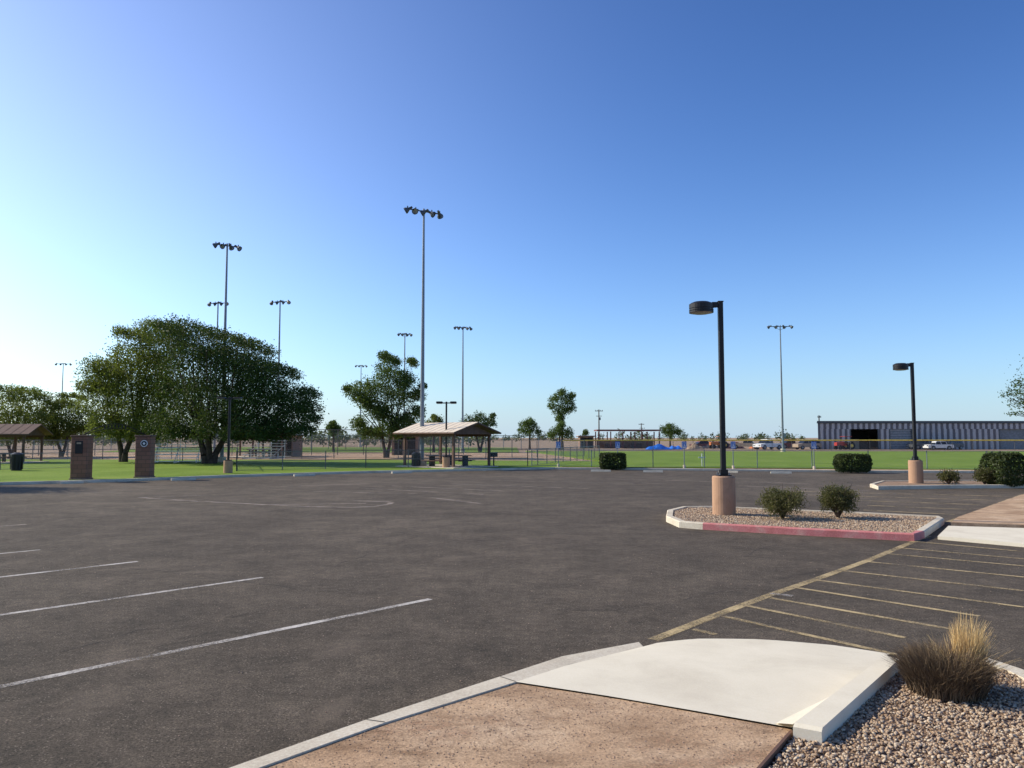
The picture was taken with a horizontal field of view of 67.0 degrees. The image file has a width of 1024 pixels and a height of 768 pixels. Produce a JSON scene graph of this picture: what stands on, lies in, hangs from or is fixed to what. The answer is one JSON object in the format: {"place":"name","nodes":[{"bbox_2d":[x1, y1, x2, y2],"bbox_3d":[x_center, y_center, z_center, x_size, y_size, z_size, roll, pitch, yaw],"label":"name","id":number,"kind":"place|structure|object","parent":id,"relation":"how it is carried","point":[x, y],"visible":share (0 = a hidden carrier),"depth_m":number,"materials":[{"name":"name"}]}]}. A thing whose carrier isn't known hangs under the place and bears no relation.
{"place":"outdoors","nodes":[
{"label":"outdoors","id":0,"kind":"place"},
{"bbox_2d":[1,453,573,459],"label":"infield dirt","id":1,"kind":"structure","parent":0,"point":[304,456],"depth_m":85.08,"materials":[{"name":"soil"}]},
{"bbox_2d":[231,440,288,457],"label":"picnic ramada","id":2,"kind":"object","parent":1,"relation":"on","point":[262,450],"visible":0.23,"depth_m":79.76,"materials":[{"name":"beige metal"}]},
{"bbox_2d":[272,435,303,456],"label":"restroom building","id":3,"kind":"structure","parent":1,"relation":"on","point":[293,445],"depth_m":83.75,"materials":[{"name":"brown paint"}]},
{"bbox_2d":[390,433,419,454],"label":"dugout building","id":4,"kind":"structure","parent":1,"relation":"on","point":[416,443],"depth_m":91.70,"materials":[{"name":"brown paint"}]},
{"bbox_2d":[0,469,1023,767],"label":"parking lot asphalt","id":5,"kind":"structure","parent":0,"point":[230,703],"depth_m":10.64,"materials":[{"name":"asphalt"}]},
{"bbox_2d":[60,481,83,483],"bbox_3d":[-20.122,4.495,35.358,0.936,0.110,0.160,3,-5,-32],"label":"concrete wheel stop","id":6,"kind":"object","parent":5,"relation":"on","point":[67,482],"visible":1,"depth_m":35.27,"materials":[{"name":"concrete"}]},
{"bbox_2d":[171,478,195,480],"bbox_3d":[-16.162,4.682,38.057,1.135,0.110,0.160,2,-5,-31],"label":"concrete wheel stop","id":7,"kind":"object","parent":5,"relation":"on","point":[174,479],"visible":1,"depth_m":37.96,"materials":[{"name":"concrete"}]},
{"bbox_2d":[293,474,314,475],"bbox_3d":[-11.342,4.972,42.250,1.190,0.110,0.160,3,-5,-37],"label":"concrete wheel stop","id":8,"kind":"object","parent":5,"relation":"on","point":[304,475],"visible":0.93,"depth_m":42.17,"materials":[{"name":"concrete"}]},
{"bbox_2d":[7,479,673,525],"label":"faded court markings","id":9,"kind":"object","parent":5,"relation":"on","point":[362,492],"visible":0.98,"depth_m":26.43,"materials":[{"name":"paint"}]},
{"bbox_2d":[0,550,791,685],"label":"parking line markings","id":10,"kind":"object","parent":5,"relation":"on","point":[244,636],"visible":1,"depth_m":9.23,"materials":[{"name":"white paint"}]},
{"bbox_2d":[391,471,411,472],"bbox_3d":[-6.523,5.214,45.739,1.337,0.110,0.160,3,-5,-39],"label":"concrete wheel stop","id":11,"kind":"object","parent":5,"relation":"on","point":[401,471],"visible":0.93,"depth_m":45.66,"materials":[{"name":"concrete"}]},
{"bbox_2d":[230,642,642,767],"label":"foreground kerb","id":12,"kind":"structure","parent":5,"relation":"on","point":[278,756],"depth_m":5.66,"materials":[{"name":"concrete"}]},
{"bbox_2d":[28,497,848,656],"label":"asphalt cracks","id":13,"kind":"object","parent":5,"relation":"on","point":[395,544],"visible":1,"depth_m":12.14,"materials":[{"name":"asphalt"}]},
{"bbox_2d":[0,467,999,484],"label":"parking lot kerb","id":14,"kind":"structure","parent":5,"relation":"on","point":[353,472],"depth_m":46.34,"materials":[{"name":"concrete"}]},
{"bbox_2d":[4,547,1022,739],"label":"loose pebbles","id":15,"kind":"object","parent":5,"relation":"on","point":[455,608],"visible":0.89,"depth_m":9.62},
{"bbox_2d":[265,683,791,767],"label":"foreground dirt","id":16,"kind":"structure","parent":5,"relation":"on","point":[515,749],"depth_m":5.05,"materials":[{"name":"gravel"}]},
{"bbox_2d":[598,452,626,469],"bbox_3d":[6.581,5.011,50.448,1.828,1.175,1.322,0,-4,0],"label":"clipped hedge","id":17,"kind":"object","parent":5,"relation":"on","point":[606,459],"visible":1,"depth_m":49.95,"materials":[{"name":"green plant"}]},
{"bbox_2d":[517,639,888,727],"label":"concrete kerb ramp","id":18,"kind":"structure","parent":5,"relation":"on","point":[774,682],"depth_m":6.52,"materials":[{"name":"concrete"}]},
{"bbox_2d":[757,730,792,767],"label":"landscape edging","id":19,"kind":"object","parent":5,"relation":"on","point":[768,760],"visible":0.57,"depth_m":4.83,"materials":[{"name":"metal"}]},
{"bbox_2d":[770,471,791,473],"bbox_3d":[15.724,5.176,45.197,1.162,0.110,0.160,-1,-4,12],"label":"concrete wheel stop","id":20,"kind":"object","parent":5,"relation":"on","point":[781,472],"visible":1,"depth_m":45.12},
{"bbox_2d":[666,506,943,540],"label":"island kerb","id":21,"kind":"structure","parent":5,"relation":"on","point":[927,529],"depth_m":16.94,"materials":[{"name":"concrete"}]},
{"bbox_2d":[649,482,1023,654],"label":"yellow hatch markings","id":22,"kind":"object","parent":5,"relation":"on","point":[676,630],"visible":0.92,"depth_m":9.91,"materials":[{"name":"paint"}]},
{"bbox_2d":[777,655,899,744],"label":"ramp side kerb","id":23,"kind":"structure","parent":5,"relation":"on","point":[820,722],"depth_m":5.48,"materials":[{"name":"concrete"}]},
{"bbox_2d":[832,453,873,472],"bbox_3d":[20.215,4.672,45.906,2.056,1.214,1.315,0,-4,0],"label":"clipped hedge","id":24,"kind":"object","parent":5,"relation":"on","point":[839,463],"visible":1,"depth_m":45.44,"materials":[{"name":"green plant"}]},
{"bbox_2d":[875,481,986,485],"bbox_3d":[21.308,4.385,33.788,13.508,0.120,3.394,0,-4,-7],"label":"island gravel bed","id":25,"kind":"object","parent":5,"relation":"on","point":[890,483],"visible":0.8,"depth_m":33.40,"materials":[{"name":"gravel"}]},
{"bbox_2d":[893,363,923,483],"bbox_3d":[17.348,1.721,33.869,1.106,5.326,0.626,0,-4,0],"label":"parking lot lamp","id":26,"kind":"object","parent":25,"relation":"on","point":[915,468],"visible":0.95,"depth_m":33.76,"materials":[{"name":"brown metal"}]},
{"bbox_2d":[936,468,961,483],"bbox_3d":[18.507,3.902,32.818,1.007,0.764,1.019,0,-4,0],"label":"shrub","id":27,"kind":"object","parent":25,"relation":"on","point":[947,476],"visible":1,"depth_m":32.66,"materials":[{"name":"green plant"}]},
{"bbox_2d":[970,465,998,483],"bbox_3d":[20.010,3.867,32.821,1.125,0.835,1.125,0,-4,0],"label":"shrub","id":28,"kind":"object","parent":25,"relation":"on","point":[983,475],"visible":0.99,"depth_m":32.65,"materials":[{"name":"green plant"}]},
{"bbox_2d":[978,451,1023,486],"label":"clipped hedge","id":29,"kind":"object","parent":25,"relation":"on","point":[1009,473],"visible":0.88,"depth_m":32.18,"materials":[{"name":"green plant"}]},
{"bbox_2d":[870,480,1023,489],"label":"island kerb","id":30,"kind":"structure","parent":5,"relation":"on","point":[873,485],"depth_m":31.88,"materials":[{"name":"concrete"}]},
{"bbox_2d":[899,656,1023,679],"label":"gravel bed kerb","id":31,"kind":"structure","parent":5,"relation":"on","point":[1019,672],"depth_m":6.55,"materials":[{"name":"concrete"}]},
{"bbox_2d":[0,447,1023,481],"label":"lawn grass","id":32,"kind":"structure","parent":0,"point":[108,469],"depth_m":59.74,"materials":[{"name":"plant"}]},
{"bbox_2d":[10,452,23,470],"bbox_3d":[-30.146,4.713,47.071,0.704,1.100,0.704,0,-4,0],"label":"trash can","id":33,"kind":"object","parent":32,"relation":"on","point":[16,460],"visible":1,"depth_m":46.83,"materials":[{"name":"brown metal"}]},
{"bbox_2d":[0,424,52,462],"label":"picnic shelter","id":34,"kind":"object","parent":32,"relation":"on","point":[15,431],"visible":0.74,"depth_m":61.57,"materials":[{"name":"brown paint"}]},
{"bbox_2d":[69,435,94,479],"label":"park entrance pillar","id":35,"kind":"structure","parent":32,"relation":"on","point":[81,457],"depth_m":36.94,"materials":[{"name":"brick"}]},
{"bbox_2d":[83,424,144,434],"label":"park entrance arch","id":36,"kind":"structure","parent":35,"relation":"attached to","point":[114,428],"depth_m":38.23,"materials":[{"name":"metal"}]},
{"bbox_2d":[133,435,156,477],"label":"park entrance pillar","id":37,"kind":"structure","parent":32,"relation":"on","point":[144,456],"depth_m":38.68,"materials":[{"name":"brick"}]},
{"bbox_2d":[155,440,200,462],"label":"bleachers","id":38,"kind":"object","parent":32,"relation":"on","point":[180,447],"visible":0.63,"depth_m":61.91,"materials":[{"name":"metal"}]},
{"bbox_2d":[217,397,242,472],"bbox_3d":[-16.065,2.889,43.881,1.340,4.300,0.494,0,-4,0],"label":"twin head lamp","id":39,"kind":"object","parent":32,"relation":"on","point":[228,465],"visible":0.98,"depth_m":43.82,"materials":[{"name":"brown metal"}]},
{"bbox_2d":[436,401,456,466],"bbox_3d":[-4.339,3.342,51.023,1.340,4.382,0.494,0,-4,0],"label":"twin head lamp","id":40,"kind":"object","parent":32,"relation":"on","point":[445,461],"visible":0.94,"depth_m":50.93,"materials":[{"name":"brown metal"}]},
{"bbox_2d":[393,422,500,468],"bbox_3d":[-4.500,4.173,53.339,6.000,3.065,4.606,-3,-5,41],"label":"picnic shelter","id":41,"kind":"object","parent":32,"relation":"on","point":[465,429],"visible":0.91,"depth_m":52.52,"materials":[{"name":"beige metal"}]},
{"bbox_2d":[411,452,420,465],"bbox_3d":[-6.584,5.179,53.070,0.640,1.000,0.640,0,-4,0],"label":"trash can","id":42,"kind":"object","parent":41,"relation":"on","point":[415,461],"visible":0.78,"depth_m":52.85,"materials":[{"name":"brown metal"}]},
{"bbox_2d":[491,452,497,465],"bbox_3d":[-1.281,5.276,54.222,0.600,0.965,0.400,0,-4,0],"label":"park grill","id":43,"kind":"object","parent":32,"relation":"on","point":[494,454],"visible":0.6,"depth_m":54.05,"materials":[{"name":"brown metal"}]},
{"bbox_2d":[556,442,560,466],"bbox_3d":[3.180,4.842,53.059,0.235,1.772,0.223,4,-5,-43],"label":"accessible parking sign","id":44,"kind":"object","parent":32,"relation":"on","point":[558,445],"visible":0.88,"depth_m":53.09,"materials":[{"name":"metal"}]},
{"bbox_2d":[0,438,1023,460],"bbox_3d":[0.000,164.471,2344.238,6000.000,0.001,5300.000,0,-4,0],"label":"ground","id":45,"kind":"structure","parent":0,"point":[548,443],"depth_m":205.95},
{"bbox_2d":[0,452,70,469],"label":"chain link fence","id":46,"kind":"object","parent":45,"relation":"on","point":[35,459],"visible":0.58,"depth_m":49.44,"materials":[{"name":"grey"}]},
{"bbox_2d":[0,383,72,455],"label":"shade tree","id":47,"kind":"object","parent":45,"relation":"on","point":[13,395],"visible":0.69,"depth_m":79.33,"materials":[{"name":"green plant"}]},
{"bbox_2d":[55,363,71,447],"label":"sports field light pole","id":48,"kind":"object","parent":45,"relation":"on","point":[70,364],"visible":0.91,"depth_m":165.40,"materials":[{"name":"metal"}]},
{"bbox_2d":[33,391,99,456],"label":"shade tree","id":49,"kind":"object","parent":45,"relation":"on","point":[78,424],"visible":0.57,"depth_m":82.73,"materials":[{"name":"green plant"}]},
{"bbox_2d":[62,315,195,461],"bbox_3d":[-30.705,0.445,63.982,10.361,12.254,9.819,0,-4,0],"label":"shade tree","id":50,"kind":"object","parent":45,"relation":"on","point":[117,376],"visible":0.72,"depth_m":62.14,"materials":[{"name":"green plant"}]},
{"bbox_2d":[156,447,237,470],"bbox_3d":[-21.129,5.342,56.363,4.464,1.330,22.051,3,-5,-36],"label":"chain link fence","id":51,"kind":"object","parent":45,"relation":"on","point":[200,456],"visible":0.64,"depth_m":62.45,"materials":[{"name":"grey"}]},
{"bbox_2d":[207,301,228,452],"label":"sports field light pole","id":52,"kind":"object","parent":45,"relation":"on","point":[209,305],"visible":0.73,"depth_m":90.69,"materials":[{"name":"metal"}]},
{"bbox_2d":[212,242,241,461],"bbox_3d":[-23.541,-2.579,63.314,2.385,18.194,0.716,2,-5,-29],"label":"sports field light pole","id":53,"kind":"object","parent":45,"relation":"on","point":[231,247],"visible":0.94,"depth_m":63.57,"materials":[{"name":"metal"}]},
{"bbox_2d":[0,429,463,455],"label":"chain link fence","id":54,"kind":"object","parent":45,"relation":"on","point":[101,442],"visible":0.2,"depth_m":92.66,"materials":[{"name":"grey"}]},
{"bbox_2d":[139,313,328,463],"bbox_3d":[-21.585,0.460,60.421,13.584,11.827,13.002,0,-4,0],"label":"shade tree","id":55,"kind":"object","parent":45,"relation":"on","point":[254,423],"visible":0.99,"depth_m":57.73,"materials":[{"name":"green plant"}]},
{"bbox_2d":[239,442,286,458],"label":"bleachers","id":56,"kind":"object","parent":45,"relation":"on","point":[271,443],"visible":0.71,"depth_m":73.13,"materials":[{"name":"metal"}]},
{"bbox_2d":[1,435,556,448],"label":"chain link fence","id":57,"kind":"object","parent":45,"relation":"on","point":[468,441],"visible":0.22,"depth_m":139.51,"materials":[{"name":"metal"}]},
{"bbox_2d":[269,300,290,419],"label":"sports field light pole","id":58,"kind":"object","parent":45,"relation":"on","point":[279,302],"visible":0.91,"depth_m":90.64,"materials":[{"name":"metal"}]},
{"bbox_2d":[0,440,584,458],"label":"chain link fence","id":59,"kind":"object","parent":45,"relation":"on","point":[102,449],"visible":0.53,"depth_m":75.71,"materials":[{"name":"grey"}]},
{"bbox_2d":[324,420,340,451],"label":"shade tree","id":60,"kind":"object","parent":45,"relation":"on","point":[332,424],"visible":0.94,"depth_m":111.33,"materials":[{"name":"green plant"}]},
{"bbox_2d":[236,449,527,470],"bbox_3d":[-7.976,4.986,50.866,19.371,1.280,1.519,2,-4,-25],"label":"chain link fence","id":61,"kind":"object","parent":45,"relation":"on","point":[472,463],"visible":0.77,"depth_m":50.69,"materials":[{"name":"grey"}]},
{"bbox_2d":[340,350,427,457],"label":"shade tree","id":62,"kind":"object","parent":45,"relation":"on","point":[364,399],"visible":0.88,"depth_m":78.86,"materials":[{"name":"green plant"}]},
{"bbox_2d":[1,425,803,446],"bbox_3d":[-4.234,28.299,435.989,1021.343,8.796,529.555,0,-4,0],"label":"distant trees","id":63,"kind":"object","parent":45,"relation":"on","point":[682,437],"visible":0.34,"depth_m":333.37,"materials":[{"name":"plant"}]},
{"bbox_2d":[397,333,412,411],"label":"sports field light pole","id":64,"kind":"object","parent":45,"relation":"on","point":[404,334],"visible":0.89,"depth_m":118.58,"materials":[{"name":"metal"}]},
{"bbox_2d":[404,206,442,465],"bbox_3d":[-6.259,-3.307,54.342,3.094,18.407,0.718,2,-5,-30],"label":"sports field light pole","id":65,"kind":"object","parent":45,"relation":"on","point":[407,209],"visible":0.94,"depth_m":54.33,"materials":[{"name":"metal"}]},
{"bbox_2d":[424,413,443,451],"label":"shade tree","id":66,"kind":"object","parent":45,"relation":"on","point":[435,418],"visible":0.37,"depth_m":109.43,"materials":[{"name":"green plant"}]},
{"bbox_2d":[453,326,471,451],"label":"sports field light pole","id":67,"kind":"object","parent":45,"relation":"on","point":[462,328],"visible":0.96,"depth_m":111.30,"materials":[{"name":"metal"}]},
{"bbox_2d":[460,410,496,451],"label":"mesquite tree","id":68,"kind":"object","parent":45,"relation":"on","point":[480,417],"visible":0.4,"depth_m":111.41,"materials":[{"name":"green plant"}]},
{"bbox_2d":[517,416,541,447],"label":"shade tree","id":69,"kind":"object","parent":45,"relation":"on","point":[527,428],"visible":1,"depth_m":139.16,"materials":[{"name":"green plant"}]},
{"bbox_2d":[546,420,574,448],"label":"shade tree","id":70,"kind":"object","parent":45,"relation":"on","point":[559,427],"visible":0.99,"depth_m":127.16,"materials":[{"name":"green plant"}]},
{"bbox_2d":[546,387,576,448],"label":"eucalyptus tree","id":71,"kind":"object","parent":45,"relation":"on","point":[561,410],"visible":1,"depth_m":129.42,"materials":[{"name":"green plant"}]},
{"bbox_2d":[528,446,599,465],"bbox_3d":[5.051,6.101,66.966,0.074,1.280,26.799,-1,-4,17],"label":"chain link fence","id":72,"kind":"object","parent":45,"relation":"on","point":[563,454],"visible":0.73,"depth_m":64.43,"materials":[{"name":"grey"}]},
{"bbox_2d":[576,436,595,447],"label":"concession building","id":73,"kind":"structure","parent":45,"relation":"on","point":[590,443],"depth_m":149.55,"materials":[{"name":"brown paint"}]},
{"bbox_2d":[595,409,602,439],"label":"utility pole","id":74,"kind":"object","parent":45,"relation":"on","point":[599,418],"visible":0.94,"depth_m":174.76,"materials":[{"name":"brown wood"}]},
{"bbox_2d":[594,429,660,447],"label":"dugout shade structure","id":75,"kind":"object","parent":45,"relation":"on","point":[605,444],"visible":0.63,"depth_m":152.04,"materials":[{"name":"red metal"}]},
{"bbox_2d":[646,444,669,448],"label":"blue tarp pile","id":76,"kind":"object","parent":45,"relation":"on","point":[657,447],"visible":0.86,"depth_m":137.66,"materials":[{"name":"plastic"}]},
{"bbox_2d":[659,421,682,446],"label":"shade tree","id":77,"kind":"object","parent":45,"relation":"on","point":[670,430],"visible":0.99,"depth_m":173.98,"materials":[{"name":"green plant"}]},
{"bbox_2d":[687,443,703,448],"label":"dirt mound","id":78,"kind":"object","parent":45,"relation":"on","point":[693,445],"visible":0.85,"depth_m":139.68,"materials":[{"name":"soil"}]},
{"bbox_2d":[689,441,708,445],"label":"parked car","id":79,"kind":"object","parent":45,"relation":"on","point":[704,442],"visible":0.23,"depth_m":148.82,"materials":[{"name":"grey metal"}]},
{"bbox_2d":[709,436,727,448],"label":"farm tractor","id":80,"kind":"object","parent":45,"relation":"on","point":[713,445],"visible":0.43,"depth_m":145.13,"materials":[{"name":"orange paint"}]},
{"bbox_2d":[730,439,754,448],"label":"pickup truck","id":81,"kind":"object","parent":45,"relation":"on","point":[746,444],"visible":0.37,"depth_m":140.79,"materials":[{"name":"beige paint"}]},
{"bbox_2d":[753,439,781,448],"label":"pickup truck","id":82,"kind":"object","parent":45,"relation":"on","point":[771,445],"visible":0.77,"depth_m":134.78,"materials":[{"name":"white paint"}]},
{"bbox_2d":[531,449,1023,468],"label":"chain link fence","id":83,"kind":"object","parent":45,"relation":"on","point":[576,453],"visible":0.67,"depth_m":51.37,"materials":[{"name":"metal"}]},
{"bbox_2d":[767,325,792,451],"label":"sports field light pole","id":84,"kind":"object","parent":45,"relation":"on","point":[782,423],"visible":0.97,"depth_m":109.10,"materials":[{"name":"metal"}]},
{"bbox_2d":[781,439,799,448],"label":"pickup truck","id":85,"kind":"object","parent":45,"relation":"on","point":[788,443],"visible":0.29,"depth_m":144.64,"materials":[{"name":"grey metal"}]},
{"bbox_2d":[563,440,1023,450],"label":"chain link fence","id":86,"kind":"object","parent":45,"relation":"on","point":[817,444],"visible":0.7,"depth_m":128.63,"materials":[{"name":"grey metal"}]},
{"bbox_2d":[792,439,821,448],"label":"parked suv","id":87,"kind":"object","parent":45,"relation":"on","point":[808,444],"visible":0.58,"depth_m":135.93,"materials":[{"name":"beige paint"}]},
{"bbox_2d":[833,436,854,448],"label":"farm tractor","id":88,"kind":"object","parent":45,"relation":"on","point":[842,445],"visible":0.77,"depth_m":133.07,"materials":[{"name":"red paint"}]},
{"bbox_2d":[906,439,937,448],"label":"pickup truck","id":89,"kind":"object","parent":45,"relation":"on","point":[918,444],"visible":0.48,"depth_m":134.75,"materials":[{"name":"grey metal"}]},
{"bbox_2d":[923,441,953,448],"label":"parked car","id":90,"kind":"object","parent":45,"relation":"on","point":[942,445],"visible":0.67,"depth_m":131.72,"materials":[{"name":"white paint"}]},
{"bbox_2d":[938,439,963,448],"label":"parked suv","id":91,"kind":"object","parent":45,"relation":"on","point":[959,445],"visible":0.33,"depth_m":134.16,"materials":[{"name":"grey metal"}]},
{"bbox_2d":[0,0,1023,437],"label":"sky","id":92,"kind":"structure","parent":0,"point":[847,174],"materials":[{"name":"blue"}]},
{"bbox_2d":[673,507,936,532],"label":"island gravel","id":93,"kind":"structure","parent":0,"point":[790,521],"depth_m":18.62,"materials":[{"name":"gravel"}]},
{"bbox_2d":[689,301,735,515],"bbox_3d":[5.213,0.624,20.137,1.106,5.618,0.626,0,-4,0],"label":"parking lot lamp","id":94,"kind":"object","parent":93,"relation":"on","point":[723,494],"visible":0.97,"depth_m":20.02,"materials":[{"name":"brown metal"}]},
{"bbox_2d":[755,483,810,518],"bbox_3d":[6.638,2.877,18.878,1.307,0.882,1.496,0,-4,0],"label":"shrub","id":95,"kind":"object","parent":93,"relation":"on","point":[781,503],"visible":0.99,"depth_m":18.66,"materials":[{"name":"green plant"}]},
{"bbox_2d":[816,482,863,517],"bbox_3d":[8.024,2.858,19.025,1.057,0.941,1.328,-4,-5,42],"label":"shrub","id":96,"kind":"object","parent":93,"relation":"on","point":[837,500],"visible":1,"depth_m":18.88,"materials":[{"name":"green plant"}]},
{"bbox_2d":[707,468,974,470],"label":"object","id":97,"kind":"structure","parent":0,"point":[834,469],"depth_m":48.76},
{"bbox_2d":[682,442,686,467],"bbox_3d":[11.341,4.684,50.895,0.235,1.786,0.223,4,-5,-43],"label":"accessible parking sign","id":98,"kind":"object","parent":97,"relation":"on","point":[684,445],"visible":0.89,"depth_m":50.92,"materials":[{"name":"metal"}]},
{"bbox_2d":[731,442,735,468],"bbox_3d":[14.272,4.611,49.878,0.235,1.793,0.223,4,-5,-43],"label":"accessible parking sign","id":99,"kind":"object","parent":97,"relation":"on","point":[733,445],"visible":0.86,"depth_m":49.90,"materials":[{"name":"metal"}]},
{"bbox_2d":[811,442,816,468],"bbox_3d":[19.110,4.540,48.900,0.235,1.800,0.223,4,-5,-43],"label":"accessible parking sign","id":100,"kind":"object","parent":97,"relation":"on","point":[813,445],"visible":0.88,"depth_m":48.93,"materials":[{"name":"metal"}]},
{"bbox_2d":[767,669,1023,767],"bbox_3d":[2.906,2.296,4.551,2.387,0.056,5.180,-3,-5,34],"label":"gravel","id":101,"kind":"structure","parent":0,"point":[911,751],"depth_m":5.14,"materials":[{"name":"gravel"}]},
{"bbox_2d":[879,612,1023,703],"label":"dry ornamental grass","id":102,"kind":"object","parent":101,"relation":"on","point":[962,670],"depth_m":5.91,"materials":[{"name":"plant"}]},
{"bbox_2d":[817,421,1023,448],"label":"metal warehouse","id":103,"kind":"structure","parent":0,"point":[928,430],"depth_m":137.69,"materials":[{"name":"metal"}]},
{"bbox_2d":[938,526,1023,546],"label":"concrete sidewalk","id":104,"kind":"structure","parent":0,"point":[1005,536],"depth_m":16.06,"materials":[{"name":"concrete"}]},
{"bbox_2d":[951,494,1023,527],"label":"sidewalk dirt","id":105,"kind":"structure","parent":0,"point":[1008,513],"depth_m":19.44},
{"bbox_2d":[998,354,1023,416],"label":"mesquite tree","id":106,"kind":"object","parent":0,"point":[1017,402],"visible":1,"depth_m":30.56,"materials":[{"name":"green plant"}]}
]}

